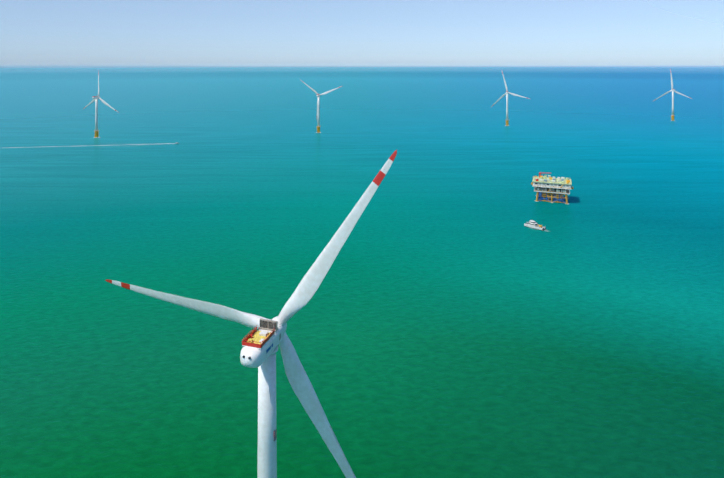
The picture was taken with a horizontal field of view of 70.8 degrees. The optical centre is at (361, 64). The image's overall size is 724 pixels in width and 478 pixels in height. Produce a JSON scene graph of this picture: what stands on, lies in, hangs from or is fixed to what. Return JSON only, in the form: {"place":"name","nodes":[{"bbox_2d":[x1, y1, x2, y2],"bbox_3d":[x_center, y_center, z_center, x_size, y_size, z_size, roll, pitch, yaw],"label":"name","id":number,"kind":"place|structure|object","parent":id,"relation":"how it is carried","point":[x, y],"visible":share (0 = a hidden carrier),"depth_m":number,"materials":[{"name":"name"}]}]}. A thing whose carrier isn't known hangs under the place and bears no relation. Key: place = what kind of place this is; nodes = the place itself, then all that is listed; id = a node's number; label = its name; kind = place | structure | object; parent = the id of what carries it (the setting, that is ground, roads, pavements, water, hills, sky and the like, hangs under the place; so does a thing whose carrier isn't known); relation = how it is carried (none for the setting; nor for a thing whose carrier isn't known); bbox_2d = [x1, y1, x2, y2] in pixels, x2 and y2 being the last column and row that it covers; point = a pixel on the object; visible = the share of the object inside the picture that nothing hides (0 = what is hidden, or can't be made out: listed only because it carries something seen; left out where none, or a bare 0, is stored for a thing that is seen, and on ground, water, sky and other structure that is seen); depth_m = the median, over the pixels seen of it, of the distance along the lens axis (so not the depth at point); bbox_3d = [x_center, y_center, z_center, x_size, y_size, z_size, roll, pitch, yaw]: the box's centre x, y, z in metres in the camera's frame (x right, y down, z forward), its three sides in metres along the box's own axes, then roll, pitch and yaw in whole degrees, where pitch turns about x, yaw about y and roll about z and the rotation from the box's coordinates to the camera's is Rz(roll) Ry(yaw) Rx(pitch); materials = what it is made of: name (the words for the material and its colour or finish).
{"place":"outdoors","nodes":[
{"label":"outdoors","id":0,"kind":"place"},
{"bbox_2d":[95,99,98,137],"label":"turbine tower","id":1,"kind":"structure","parent":0,"point":[96,118],"depth_m":1317.48,"materials":[{"name":"white metal"}]},
{"bbox_2d":[83,72,117,111],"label":"turbine blades","id":2,"kind":"object","parent":1,"relation":"attached to","point":[103,101],"depth_m":1323.18,"materials":[{"name":"white plastic"}]},
{"bbox_2d":[257,349,276,477],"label":"turbine tower","id":3,"kind":"structure","parent":0,"point":[267,447],"depth_m":155.32,"materials":[{"name":"white metal"}]},
{"bbox_2d":[240,318,283,367],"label":"turbine nacelle","id":4,"kind":"object","parent":3,"relation":"on","point":[261,345],"visible":1,"depth_m":151.43,"materials":[{"name":"white metal"}]},
{"bbox_2d":[105,150,396,477],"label":"turbine blades","id":5,"kind":"object","parent":4,"relation":"attached to","point":[296,302],"visible":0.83,"depth_m":162.87,"materials":[{"name":"white plastic"}]},
{"bbox_2d":[316,97,319,132],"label":"turbine tower","id":6,"kind":"structure","parent":0,"point":[318,122],"depth_m":1412.31,"materials":[{"name":"white metal"}]},
{"bbox_2d":[301,80,340,118],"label":"turbine blades","id":7,"kind":"object","parent":6,"relation":"attached to","point":[312,89],"depth_m":1421.57,"materials":[{"name":"white plastic"}]},
{"bbox_2d":[0,66,723,477],"bbox_3d":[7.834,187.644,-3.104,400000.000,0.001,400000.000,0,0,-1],"label":"sea","id":8,"kind":"structure","parent":0,"point":[454,316],"depth_m":465.30,"materials":[{"name":"liquid"}]},
{"bbox_2d":[12,144,143,147],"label":"boat wake","id":9,"kind":"object","parent":8,"relation":"on","point":[95,145],"depth_m":1180.51,"materials":[{"name":"white liquid"}]},
{"bbox_2d":[0,0,723,79],"bbox_3d":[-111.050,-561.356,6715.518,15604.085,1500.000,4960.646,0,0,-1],"label":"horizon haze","id":10,"kind":"object","parent":8,"relation":"on","point":[86,57],"depth_m":7915.97,"materials":[{"name":"blue"}]},
{"bbox_2d":[524,220,545,230],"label":"boat","id":11,"kind":"object","parent":8,"relation":"in","point":[532,224],"visible":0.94,"depth_m":585.86,"materials":[{"name":"white metal"}]},
{"bbox_2d":[531,171,573,203],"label":"substation","id":12,"kind":"object","parent":8,"relation":"in","point":[549,188],"visible":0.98,"depth_m":698.86,"materials":[{"name":"metal"}]},
{"bbox_2d":[0,0,723,159],"bbox_3d":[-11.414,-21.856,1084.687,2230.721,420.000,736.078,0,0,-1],"label":"distance haze","id":13,"kind":"object","parent":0,"point":[319,56],"visible":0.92,"depth_m":1196.15,"materials":[{"name":"blue"}]},
{"bbox_2d":[0,0,723,65],"label":"sky","id":14,"kind":"structure","parent":0,"point":[679,35],"materials":[{"name":"blue"}]},
{"bbox_2d":[506,94,508,125],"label":"turbine tower","id":15,"kind":"structure","parent":0,"point":[507,122],"depth_m":1573.24,"materials":[{"name":"white metal"}]},
{"bbox_2d":[491,72,529,106],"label":"turbine blades","id":16,"kind":"object","parent":15,"relation":"attached to","point":[508,92],"depth_m":1582.07,"materials":[{"name":"white plastic"}]},
{"bbox_2d":[671,91,673,120],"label":"turbine tower","id":17,"kind":"structure","parent":0,"point":[672,117],"depth_m":1717.16,"materials":[{"name":"white metal"}]},
{"bbox_2d":[653,70,691,100],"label":"turbine blades","id":18,"kind":"object","parent":17,"relation":"attached to","point":[672,88],"depth_m":1724.58,"materials":[{"name":"white plastic"}]}
]}

